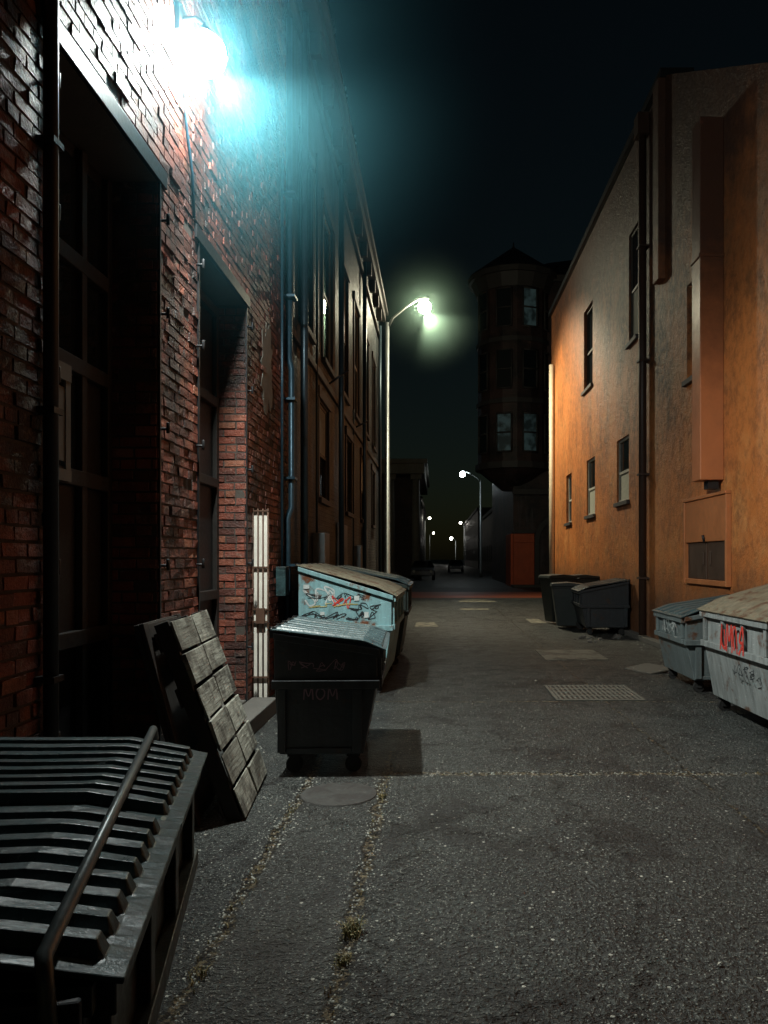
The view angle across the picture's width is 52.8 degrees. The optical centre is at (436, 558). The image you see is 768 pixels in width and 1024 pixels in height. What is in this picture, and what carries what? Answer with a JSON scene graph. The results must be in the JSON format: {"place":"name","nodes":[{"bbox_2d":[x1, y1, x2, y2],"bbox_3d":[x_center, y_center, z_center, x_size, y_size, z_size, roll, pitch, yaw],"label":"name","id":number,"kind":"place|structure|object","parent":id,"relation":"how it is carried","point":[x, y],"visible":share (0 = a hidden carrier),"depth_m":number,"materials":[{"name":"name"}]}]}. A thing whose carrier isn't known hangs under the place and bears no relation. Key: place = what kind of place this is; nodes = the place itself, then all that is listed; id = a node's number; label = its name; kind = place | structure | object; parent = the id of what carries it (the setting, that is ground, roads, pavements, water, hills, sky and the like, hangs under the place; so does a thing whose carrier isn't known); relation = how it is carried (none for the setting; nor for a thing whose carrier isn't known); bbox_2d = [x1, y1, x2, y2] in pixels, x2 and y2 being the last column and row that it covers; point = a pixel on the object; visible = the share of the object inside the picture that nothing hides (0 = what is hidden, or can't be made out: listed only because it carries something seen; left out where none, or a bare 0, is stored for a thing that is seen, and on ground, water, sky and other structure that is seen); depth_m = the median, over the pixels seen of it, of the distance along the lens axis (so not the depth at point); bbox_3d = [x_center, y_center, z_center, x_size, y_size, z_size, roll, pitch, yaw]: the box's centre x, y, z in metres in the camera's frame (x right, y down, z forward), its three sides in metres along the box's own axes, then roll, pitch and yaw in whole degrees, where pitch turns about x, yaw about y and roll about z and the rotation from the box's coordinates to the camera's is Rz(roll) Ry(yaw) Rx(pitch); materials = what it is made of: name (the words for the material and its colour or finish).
{"place":"outdoors","nodes":[
{"label":"outdoors","id":0,"kind":"place"},
{"bbox_2d":[288,0,378,617],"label":"walls","id":1,"kind":"structure","parent":0,"point":[328,518],"depth_m":13.80,"materials":[{"name":"paint"}]},
{"bbox_2d":[299,317,315,344],"bbox_3d":[-1.955,-3.353,11.400,0.190,0.087,1.140,0,0,0],"label":"window sill","id":2,"kind":"structure","parent":1,"relation":"attached to","point":[311,338],"depth_m":11.58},
{"bbox_2d":[320,404,326,499],"bbox_3d":[-1.958,-1.800,13.150,0.017,1.600,1.100,0,0,0],"label":"window frame","id":3,"kind":"object","parent":1,"relation":"attached to","point":[321,455],"visible":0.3,"depth_m":13.64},
{"bbox_2d":[320,408,324,456],"bbox_3d":[-1.966,-2.163,13.150,0.004,0.763,0.990,0,0,0],"label":"window blind","id":4,"kind":"object","parent":3,"relation":"in","point":[322,433],"depth_m":13.31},
{"bbox_2d":[320,457,324,497],"bbox_3d":[-1.980,-1.800,13.150,0.020,1.600,1.100,0,0,0],"label":"window glass","id":5,"kind":"object","parent":3,"relation":"in","point":[322,477],"visible":0.14,"depth_m":13.35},
{"bbox_2d":[318,497,331,506],"bbox_3d":[-1.955,-0.954,13.150,0.190,0.087,1.240,0,0,0],"label":"window sill","id":6,"kind":"structure","parent":1,"relation":"attached to","point":[324,502],"depth_m":12.94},
{"bbox_2d":[324,215,329,363],"bbox_3d":[-1.958,-4.700,13.625,0.017,2.600,1.150,0,0,0],"label":"window frame","id":7,"kind":"object","parent":1,"relation":"attached to","point":[328,303],"visible":0.38,"depth_m":14.14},
{"bbox_2d":[324,220,328,361],"bbox_3d":[-1.980,-4.700,13.625,0.020,2.600,1.150,0,0,0],"label":"window glass","id":8,"kind":"object","parent":7,"relation":"in","point":[326,292],"visible":0.29,"depth_m":13.83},
{"bbox_2d":[322,357,335,379],"bbox_3d":[-1.955,-3.353,13.625,0.190,0.087,1.290,0,0,0],"label":"window sill","id":9,"kind":"structure","parent":1,"relation":"attached to","point":[328,367],"depth_m":13.44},
{"bbox_2d":[298,114,376,524],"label":"window surrounds","id":10,"kind":"object","parent":1,"relation":"attached to","point":[323,398],"visible":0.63,"depth_m":13.72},
{"bbox_2d":[289,0,387,467],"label":"cornice","id":11,"kind":"structure","parent":1,"relation":"attached to","point":[322,50],"depth_m":14.23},
{"bbox_2d":[300,11,381,571],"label":"downpipes","id":12,"kind":"object","parent":1,"relation":"attached to","point":[304,295],"visible":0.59,"depth_m":12.19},
{"bbox_2d":[344,277,345,392],"bbox_3d":[-1.958,-4.700,16.150,0.017,2.600,1.100,0,0,0],"label":"window frame","id":13,"kind":"object","parent":1,"relation":"attached to","point":[345,334],"visible":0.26,"depth_m":16.64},
{"bbox_2d":[344,391,350,405],"bbox_3d":[-1.955,-3.353,16.150,0.190,0.087,1.240,0,0,0],"label":"window sill","id":14,"kind":"structure","parent":1,"relation":"attached to","point":[347,401],"depth_m":16.21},
{"bbox_2d":[329,369,368,427],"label":"wall brackets","id":15,"kind":"object","parent":1,"relation":"attached to","point":[339,376],"depth_m":13.89,"materials":[{"name":"metal"}]},
{"bbox_2d":[355,310,357,414],"bbox_3d":[-1.958,-4.700,18.550,0.017,2.600,1.100,0,0,0],"label":"window frame","id":16,"kind":"object","parent":1,"relation":"attached to","point":[357,362],"visible":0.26,"depth_m":19.08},
{"bbox_2d":[355,314,356,412],"bbox_3d":[-1.980,-4.700,18.550,0.020,2.600,1.100,0,0,0],"label":"window glass","id":17,"kind":"object","parent":16,"relation":"in","point":[355,363],"visible":0.21,"depth_m":18.80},
{"bbox_2d":[344,281,344,339],"bbox_3d":[-1.966,-5.298,16.150,0.004,1.293,0.990,0,0,0],"label":"window blind","id":18,"kind":"object","parent":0,"point":[344,310],"depth_m":16.50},
{"bbox_2d":[420,503,421,548],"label":"walls","id":19,"kind":"structure","parent":0,"point":[421,523],"depth_m":117.47,"materials":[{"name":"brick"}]},
{"bbox_2d":[422,507,425,560],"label":"walls","id":20,"kind":"structure","parent":0,"point":[423,525],"depth_m":157.21,"materials":[{"name":"brick"}]},
{"bbox_2d":[422,528,425,559],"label":"windows","id":21,"kind":"structure","parent":20,"relation":"attached to","point":[423,536],"depth_m":156.40,"materials":[{"name":"black glass"}]},
{"bbox_2d":[156,560,767,1023],"bbox_3d":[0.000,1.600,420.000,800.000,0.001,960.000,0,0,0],"label":"ground","id":22,"kind":"structure","parent":0,"point":[294,914],"depth_m":4.14,"materials":[{"name":"asphalt"}]},
{"bbox_2d":[0,725,207,1023],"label":"dumpster","id":23,"kind":"object","parent":22,"relation":"on","point":[98,859],"visible":1,"depth_m":1.72,"materials":[{"name":"black metal"}]},
{"bbox_2d":[0,0,287,736],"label":"mortar wall","id":24,"kind":"structure","parent":22,"relation":"on","point":[88,127],"depth_m":5.32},
{"bbox_2d":[33,0,63,736],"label":"downpipe","id":25,"kind":"object","parent":24,"relation":"attached to","point":[50,410],"visible":0.81,"depth_m":3.71,"materials":[{"name":"metal"}]},
{"bbox_2d":[59,129,102,736],"bbox_3d":[-2.300,-0.500,4.580,0.040,4.200,1.480,0,0,0],"label":"door back panel","id":26,"kind":"structure","parent":24,"relation":"attached to","point":[67,603],"depth_m":5.05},
{"bbox_2d":[59,150,111,736],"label":"door rails","id":27,"kind":"object","parent":24,"relation":"attached to","point":[82,635],"depth_m":4.91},
{"bbox_2d":[59,360,71,481],"bbox_3d":[-2.215,-0.810,4.410,0.019,0.700,0.500,0,0,0],"label":"transom sign","id":28,"kind":"object","parent":27,"relation":"attached to","point":[65,474],"visible":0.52,"depth_m":4.60,"materials":[{"name":"paint"}]},
{"bbox_2d":[59,149,101,468],"bbox_3d":[-2.274,-1.530,4.590,0.008,1.940,1.280,0,0,0],"label":"door glass","id":29,"kind":"object","parent":27,"relation":"in","point":[67,274],"visible":0.16,"depth_m":4.84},
{"bbox_2d":[34,0,253,740],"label":"steel lintel and edge irons","id":30,"kind":"structure","parent":24,"relation":"attached to","point":[77,60],"depth_m":5.33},
{"bbox_2d":[0,0,288,741],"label":"brick facing","id":31,"kind":"object","parent":24,"relation":"attached to","point":[235,36],"visible":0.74,"depth_m":5.43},
{"bbox_2d":[174,1,226,78],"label":"wall lamp","id":32,"kind":"object","parent":31,"relation":"attached to","point":[204,53],"visible":1,"depth_m":5.64,"materials":[{"name":"glass"}]},
{"bbox_2d":[260,323,272,414],"bbox_3d":[-1.917,-2.149,8.715,0.007,1.073,0.602,0,0,0],"label":"plaster patch","id":33,"kind":"object","parent":31,"relation":"attached to","point":[266,379],"visible":1,"depth_m":8.74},
{"bbox_2d":[276,567,288,595],"bbox_3d":[-1.857,0.275,9.310,0.115,0.350,0.220,0,0,0],"label":"utility box","id":34,"kind":"object","parent":31,"relation":"attached to","point":[282,581],"visible":1,"depth_m":9.20,"materials":[{"name":"teal metal"}]},
{"bbox_2d":[200,304,211,644],"bbox_3d":[-2.250,-0.475,6.995,0.040,4.150,1.550,0,0,0],"label":"door back panel","id":35,"kind":"structure","parent":24,"relation":"attached to","point":[206,454],"depth_m":7.48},
{"bbox_2d":[200,288,218,638],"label":"door rails","id":36,"kind":"object","parent":24,"relation":"attached to","point":[212,309],"depth_m":7.66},
{"bbox_2d":[184,16,297,620],"bbox_3d":[-1.855,-2.700,7.869,0.150,8.400,4.062,0,0,0],"label":"conduit","id":37,"kind":"object","parent":24,"relation":"attached to","point":[290,297],"visible":0.88,"depth_m":9.77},
{"bbox_2d":[252,509,268,696],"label":"security gate bars","id":38,"kind":"object","parent":24,"relation":"attached to","point":[260,615],"visible":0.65,"depth_m":8.06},
{"bbox_2d":[134,614,216,826],"bbox_3d":[-1.631,0.996,4.989,0.061,1.250,0.840,-15,1,-4],"label":"leaning board","id":39,"kind":"object","parent":22,"relation":"on","point":[176,726],"visible":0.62,"depth_m":4.75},
{"bbox_2d":[154,610,266,820],"bbox_3d":[-1.482,1.001,5.177,0.141,1.300,1.012,-20,2,-5],"label":"wooden pallet","id":40,"kind":"object","parent":22,"relation":"on","point":[202,672],"visible":0.98,"depth_m":4.86,"materials":[{"name":"grey wood"}]},
{"bbox_2d":[209,697,275,737],"bbox_3d":[-1.940,1.510,7.120,0.580,0.180,1.760,0,0,0],"label":"doorstep","id":41,"kind":"object","parent":22,"relation":"on","point":[260,712],"visible":0.18,"depth_m":7.45,"materials":[{"name":"concrete"}]},
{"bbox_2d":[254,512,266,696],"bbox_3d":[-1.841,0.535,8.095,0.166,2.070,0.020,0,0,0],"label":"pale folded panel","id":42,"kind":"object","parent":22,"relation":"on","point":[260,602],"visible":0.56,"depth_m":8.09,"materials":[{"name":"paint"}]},
{"bbox_2d":[269,616,389,771],"bbox_3d":[-0.823,1.054,6.300,0.864,1.091,1.290,0,0,-2],"label":"dumpster","id":43,"kind":"object","parent":22,"relation":"on","point":[327,681],"visible":1,"depth_m":5.70,"materials":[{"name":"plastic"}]},
{"bbox_2d":[313,522,362,567],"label":"doors and meter boxes","id":44,"kind":"structure","parent":22,"relation":"on","point":[321,547],"depth_m":12.37,"materials":[{"name":"metal"}]},
{"bbox_2d":[300,782,376,806],"bbox_3d":[-0.660,1.595,5.220,0.520,0.007,0.520,0,0,0],"label":"manhole cover","id":45,"kind":"object","parent":22,"relation":"on","point":[337,794],"visible":0.99,"depth_m":5.20,"materials":[{"name":"metal"}]},
{"bbox_2d":[295,563,405,692],"bbox_3d":[-1.043,0.830,10.000,1.204,1.540,1.940,0,0,1],"label":"dumpster","id":46,"kind":"object","parent":22,"relation":"on","point":[330,592],"visible":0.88,"depth_m":9.08,"materials":[{"name":"teal metal"}]},
{"bbox_2d":[335,565,413,664],"bbox_3d":[-0.973,0.855,12.300,1.184,1.490,1.740,0,0,0],"label":"dumpster","id":47,"kind":"object","parent":22,"relation":"on","point":[405,583],"visible":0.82,"depth_m":11.60,"materials":[{"name":"green metal"}]},
{"bbox_2d":[382,476,411,577],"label":"walls","id":48,"kind":"structure","parent":22,"relation":"on","point":[403,519],"depth_m":62.00,"materials":[{"name":"brick"}]},
{"bbox_2d":[382,459,429,494],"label":"entablature","id":49,"kind":"structure","parent":48,"relation":"on","point":[403,467],"depth_m":60.00,"materials":[{"name":"stone"}]},
{"bbox_2d":[390,474,421,578],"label":"columns","id":50,"kind":"structure","parent":22,"relation":"on","point":[415,478],"depth_m":60.52,"materials":[{"name":"stone"}]},
{"bbox_2d":[384,297,430,573],"bbox_3d":[-0.950,-3.445,25.000,1.540,10.090,0.420,0,0,0],"label":"street lamp","id":51,"kind":"object","parent":22,"relation":"on","point":[424,307],"visible":0.81,"depth_m":24.93,"materials":[{"name":"metal"}]},
{"bbox_2d":[410,561,434,579],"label":"parked car","id":52,"kind":"object","parent":22,"relation":"on","point":[422,568],"visible":0.94,"depth_m":56.35,"materials":[{"name":"paint"}]},
{"bbox_2d":[448,560,463,571],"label":"parked car","id":53,"kind":"object","parent":22,"relation":"on","point":[455,564],"visible":1,"depth_m":90.47,"materials":[{"name":"paint"}]},
{"bbox_2d":[173,771,762,1016],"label":"weeds","id":54,"kind":"object","parent":22,"relation":"on","point":[349,933],"visible":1,"depth_m":3.25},
{"bbox_2d":[460,470,481,576],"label":"street lamp","id":55,"kind":"object","parent":22,"relation":"on","point":[462,473],"visible":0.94,"depth_m":65.93,"materials":[{"name":"metal"}]},
{"bbox_2d":[415,601,545,626],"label":"road markings","id":56,"kind":"object","parent":22,"relation":"on","point":[425,624],"visible":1,"depth_m":19.18,"materials":[{"name":"paint"}]},
{"bbox_2d":[506,533,533,586],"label":"red shopfront base","id":57,"kind":"object","parent":22,"relation":"on","point":[511,561],"visible":0.69,"depth_m":43.20,"materials":[{"name":"paint"}]},
{"bbox_2d":[513,541,533,579],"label":"red panel","id":58,"kind":"object","parent":57,"relation":"attached to","point":[523,562],"visible":1,"depth_m":43.17,"materials":[{"name":"paint"}]},
{"bbox_2d":[512,489,548,583],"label":"arch and stringcourse","id":59,"kind":"structure","parent":22,"relation":"on","point":[541,526],"depth_m":43.35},
{"bbox_2d":[538,574,579,621],"bbox_3d":[3.023,0.993,18.914,0.859,1.215,0.640,0,0,-18],"label":"wheelie bin","id":60,"kind":"object","parent":22,"relation":"on","point":[546,580],"visible":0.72,"depth_m":18.69,"materials":[{"name":"plastic"}]},
{"bbox_2d":[550,582,582,628],"bbox_3d":[3.065,1.073,17.746,0.859,1.055,0.640,0,0,5],"label":"wheelie bin","id":61,"kind":"object","parent":22,"relation":"on","point":[564,611],"visible":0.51,"depth_m":17.50,"materials":[{"name":"grey plastic"}]},
{"bbox_2d":[535,650,608,659],"bbox_3d":[2.220,1.594,12.750,1.000,0.012,1.300,0,0,0],"label":"steel plate","id":62,"kind":"object","parent":22,"relation":"on","point":[569,655],"visible":1,"depth_m":12.60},
{"bbox_2d":[572,574,599,582],"bbox_3d":[3.745,1.002,19.604,0.859,1.195,0.640,0,0,-5],"label":"wheelie bin","id":63,"kind":"object","parent":22,"relation":"on","point":[584,578],"visible":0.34,"depth_m":19.31,"materials":[{"name":"plastic"}]},
{"bbox_2d":[544,685,645,700],"bbox_3d":[1.850,1.591,9.150,1.000,0.014,1.000,0,0,0],"label":"drain grate","id":64,"kind":"object","parent":22,"relation":"on","point":[591,693],"visible":1,"depth_m":9.09,"materials":[{"name":"grey metal"}]},
{"bbox_2d":[574,634,620,642],"bbox_3d":[3.136,1.569,15.232,0.727,0.085,1.398,0,0,34],"label":"rubble","id":65,"kind":"object","parent":22,"relation":"on","point":[588,639],"visible":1,"depth_m":15.28,"materials":[{"name":"concrete"}]},
{"bbox_2d":[570,578,630,634],"bbox_3d":[3.543,1.020,16.800,1.084,1.160,1.540,0,0,3],"label":"dumpster","id":66,"kind":"object","parent":22,"relation":"on","point":[602,604],"visible":1,"depth_m":16.08,"materials":[{"name":"metal"}]},
{"bbox_2d":[611,628,660,648],"bbox_3d":[4.019,1.550,20.300,0.158,0.100,14.000,0,0,0],"label":"wall footing","id":67,"kind":"object","parent":22,"relation":"on","point":[651,641],"depth_m":14.81,"materials":[{"name":"concrete"}]},
{"bbox_2d":[624,663,668,673],"bbox_3d":[3.050,1.569,11.000,0.440,0.062,0.600,0,0,-23],"label":"cardboard sheet","id":68,"kind":"object","parent":22,"relation":"on","point":[649,668],"visible":0.86,"depth_m":10.98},
{"bbox_2d":[651,594,729,691],"bbox_3d":[3.413,1.040,9.750,1.034,1.120,1.290,0,0,0],"label":"dumpster","id":69,"kind":"object","parent":22,"relation":"on","point":[678,631],"visible":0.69,"depth_m":9.42,"materials":[{"name":"metal"}]},
{"bbox_2d":[697,584,767,719],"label":"dumpster","id":70,"kind":"object","parent":22,"relation":"on","point":[734,641],"visible":1,"depth_m":7.39,"materials":[{"name":"grey metal"}]},
{"bbox_2d":[162,627,767,1023],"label":"gravel","id":71,"kind":"structure","parent":0,"point":[307,1016],"depth_m":3.81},
{"bbox_2d":[412,592,541,597],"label":"road","id":72,"kind":"structure","parent":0,"point":[476,594],"depth_m":33.04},
{"bbox_2d":[465,510,488,568],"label":"walls","id":73,"kind":"structure","parent":0,"point":[472,544],"depth_m":128.92,"materials":[{"name":"brick"}]},
{"bbox_2d":[465,528,470,560],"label":"windows","id":74,"kind":"structure","parent":73,"relation":"attached to","point":[465,541],"depth_m":147.61,"materials":[{"name":"black glass"}]},
{"bbox_2d":[463,507,491,526],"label":"cornice","id":75,"kind":"structure","parent":73,"relation":"attached to","point":[476,510],"depth_m":121.71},
{"bbox_2d":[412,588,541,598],"bbox_3d":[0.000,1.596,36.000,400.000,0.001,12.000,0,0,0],"label":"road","id":76,"kind":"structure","parent":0,"point":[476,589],"depth_m":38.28,"materials":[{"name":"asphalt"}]},
{"bbox_2d":[482,513,491,571],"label":"walls","id":77,"kind":"structure","parent":0,"point":[486,534],"depth_m":99.23,"materials":[{"name":"brick"}]},
{"bbox_2d":[482,545,490,561],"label":"windows","id":78,"kind":"structure","parent":77,"relation":"attached to","point":[487,553],"depth_m":99.00,"materials":[{"name":"black glass"}]},
{"bbox_2d":[511,584,540,587],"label":"sidewalk","id":79,"kind":"structure","parent":0,"point":[527,586],"depth_m":42.00,"materials":[{"name":"concrete"}]},
{"bbox_2d":[492,282,561,583],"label":"walls","id":80,"kind":"structure","parent":0,"point":[510,512],"depth_m":43.50,"materials":[{"name":"brick"}]},
{"bbox_2d":[478,285,546,491],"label":"turret","id":81,"kind":"object","parent":80,"relation":"attached to","point":[505,479],"visible":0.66,"depth_m":42.78,"materials":[{"name":"brick"}]},
{"bbox_2d":[478,286,549,454],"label":"turret window frames","id":82,"kind":"structure","parent":81,"relation":"attached to","point":[523,368],"depth_m":42.53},
{"bbox_2d":[480,288,547,452],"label":"turret windows","id":83,"kind":"structure","parent":82,"relation":"in","point":[504,356],"depth_m":42.53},
{"bbox_2d":[498,288,535,450],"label":"dimly lit windows","id":84,"kind":"structure","parent":81,"relation":"attached to","point":[504,424],"depth_m":42.45,"materials":[{"name":"grey"}]},
{"bbox_2d":[468,242,571,279],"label":"slate roof","id":85,"kind":"structure","parent":81,"relation":"on","point":[513,255],"depth_m":43.14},
{"bbox_2d":[468,263,564,473],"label":"cornices","id":86,"kind":"object","parent":80,"relation":"on","point":[518,274],"visible":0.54,"depth_m":42.46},
{"bbox_2d":[328,0,767,559],"label":"sky","id":87,"kind":"structure","parent":0,"point":[480,127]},
{"bbox_2d":[633,288,637,335],"bbox_3d":[4.176,-5.103,16.030,0.004,0.996,0.630,0,0,0],"label":"window blind","id":88,"kind":"object","parent":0,"point":[635,312],"depth_m":16.14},
{"bbox_2d":[552,62,767,639],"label":"walls","id":89,"kind":"structure","parent":0,"point":[599,420],"depth_m":13.60,"materials":[{"name":"paint"}]},
{"bbox_2d":[549,364,553,573],"bbox_3d":[4.000,-2.610,26.700,0.180,8.180,0.175,0,0,0],"label":"downpipe","id":90,"kind":"object","parent":89,"relation":"attached to","point":[551,468],"visible":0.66,"depth_m":26.63,"materials":[{"name":"metal"}]},
{"bbox_2d":[569,474,571,521],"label":"window frame","id":91,"kind":"object","parent":89,"relation":"attached to","point":[570,499],"visible":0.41,"depth_m":24.25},
{"bbox_2d":[581,382,592,395],"bbox_3d":[4.125,-4.553,20.800,0.190,0.087,1.340,0,0,0],"label":"window sill","id":92,"kind":"structure","parent":89,"relation":"attached to","point":[587,389],"depth_m":20.67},
{"bbox_2d":[587,304,592,385],"bbox_3d":[4.208,-5.700,20.800,0.057,2.200,1.200,0,0,0],"label":"window frame","id":93,"kind":"object","parent":89,"relation":"attached to","point":[591,350],"visible":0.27,"depth_m":21.34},
{"bbox_2d":[589,310,592,383],"bbox_3d":[4.250,-5.700,20.800,0.020,2.200,1.200,0,0,0],"label":"window glass","id":94,"kind":"object","parent":93,"relation":"in","point":[590,347],"visible":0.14,"depth_m":21.05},
{"bbox_2d":[588,457,594,514],"bbox_3d":[4.159,-1.900,20.450,0.037,1.500,1.100,0,0,0],"label":"window frame","id":95,"kind":"object","parent":89,"relation":"attached to","point":[592,488],"visible":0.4,"depth_m":20.95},
{"bbox_2d":[590,460,594,487],"bbox_3d":[4.190,-1.900,20.450,0.020,1.500,1.100,0,0,0],"label":"window glass","id":96,"kind":"object","parent":95,"relation":"in","point":[592,473],"visible":0.21,"depth_m":20.61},
{"bbox_2d":[590,489,594,513],"bbox_3d":[4.176,-1.515,20.450,0.004,0.620,0.990,0,0,0],"label":"window blind","id":97,"kind":"object","parent":95,"relation":"in","point":[592,501],"depth_m":20.59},
{"bbox_2d":[548,67,693,316],"bbox_3d":[4.300,-8.681,20.625,0.600,0.157,13.750,0,0,0],"label":"parapet coping","id":98,"kind":"object","parent":89,"relation":"on","point":[647,105],"visible":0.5,"depth_m":17.76,"materials":[{"name":"concrete"}]},
{"bbox_2d":[613,500,629,506],"bbox_3d":[4.125,-1.204,16.950,0.190,0.087,1.240,0,0,0],"label":"window sill","id":99,"kind":"structure","parent":89,"relation":"attached to","point":[621,503],"depth_m":16.76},
{"bbox_2d":[619,435,628,501],"bbox_3d":[4.159,-1.950,16.950,0.037,1.400,1.100,0,0,0],"label":"window frame","id":100,"kind":"object","parent":89,"relation":"attached to","point":[627,470],"visible":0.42,"depth_m":17.45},
{"bbox_2d":[621,439,628,471],"bbox_3d":[4.190,-1.950,16.950,0.020,1.400,1.100,0,0,0],"label":"window glass","id":101,"kind":"object","parent":100,"relation":"in","point":[624,455],"visible":0.14,"depth_m":17.02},
{"bbox_2d":[621,472,628,499],"bbox_3d":[4.176,-1.591,16.950,0.004,0.573,0.990,0,0,0],"label":"window blind","id":102,"kind":"object","parent":100,"relation":"in","point":[625,486],"depth_m":17.00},
{"bbox_2d":[625,334,638,349],"bbox_3d":[4.125,-4.503,16.030,0.190,0.087,0.880,0,0,0],"label":"window sill","id":103,"kind":"structure","parent":89,"relation":"attached to","point":[632,341],"depth_m":15.92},
{"bbox_2d":[631,226,637,337],"bbox_3d":[4.159,-5.700,16.030,0.037,2.300,0.740,0,0,0],"label":"window frame","id":104,"kind":"object","parent":89,"relation":"attached to","point":[636,287],"visible":0.35,"depth_m":16.34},
{"bbox_2d":[633,231,637,288],"bbox_3d":[4.190,-5.700,16.030,0.020,2.300,0.740,0,0,0],"label":"window glass","id":105,"kind":"object","parent":104,"relation":"in","point":[635,261],"visible":0.29,"depth_m":16.17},
{"bbox_2d":[634,112,649,634],"bbox_3d":[3.980,-3.535,14.900,0.240,10.030,0.300,0,0,0],"label":"downpipe","id":106,"kind":"object","parent":89,"relation":"attached to","point":[641,126],"visible":1,"depth_m":14.84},
{"bbox_2d":[653,77,665,284],"bbox_3d":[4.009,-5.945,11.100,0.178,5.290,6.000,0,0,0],"label":"pilaster","id":107,"kind":"object","parent":89,"relation":"attached to","point":[659,182],"visible":1,"depth_m":13.75,"materials":[{"name":"paint"}]},
{"bbox_2d":[681,375,691,386],"bbox_3d":[4.125,-2.853,12.325,0.190,0.087,0.690,0,0,0],"label":"window sill","id":108,"kind":"structure","parent":89,"relation":"attached to","point":[686,382],"depth_m":12.41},
{"bbox_2d":[690,117,723,481],"bbox_3d":[3.920,-3.710,11.160,0.360,5.180,0.400,0,0,0],"label":"vent duct","id":109,"kind":"object","parent":89,"relation":"attached to","point":[707,263],"visible":0.95,"depth_m":10.98,"materials":[{"name":"metal"}]},
{"bbox_2d":[704,481,718,489],"bbox_3d":[3.975,-1.058,11.140,0.150,0.115,0.180,0,0,0],"label":"vent collar","id":110,"kind":"object","parent":109,"relation":"attached to","point":[711,485],"visible":1,"depth_m":11.05,"materials":[{"name":"metal"}]},
{"bbox_2d":[683,490,730,586],"bbox_3d":[4.055,-0.275,11.630,0.090,1.350,1.860,0,0,0],"label":"service cupboard","id":111,"kind":"object","parent":89,"relation":"attached to","point":[708,516],"visible":1,"depth_m":11.44,"materials":[{"name":"paint"}]},
{"bbox_2d":[688,541,724,580],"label":"cupboard doors","id":112,"kind":"structure","parent":111,"relation":"attached to","point":[706,560],"depth_m":11.62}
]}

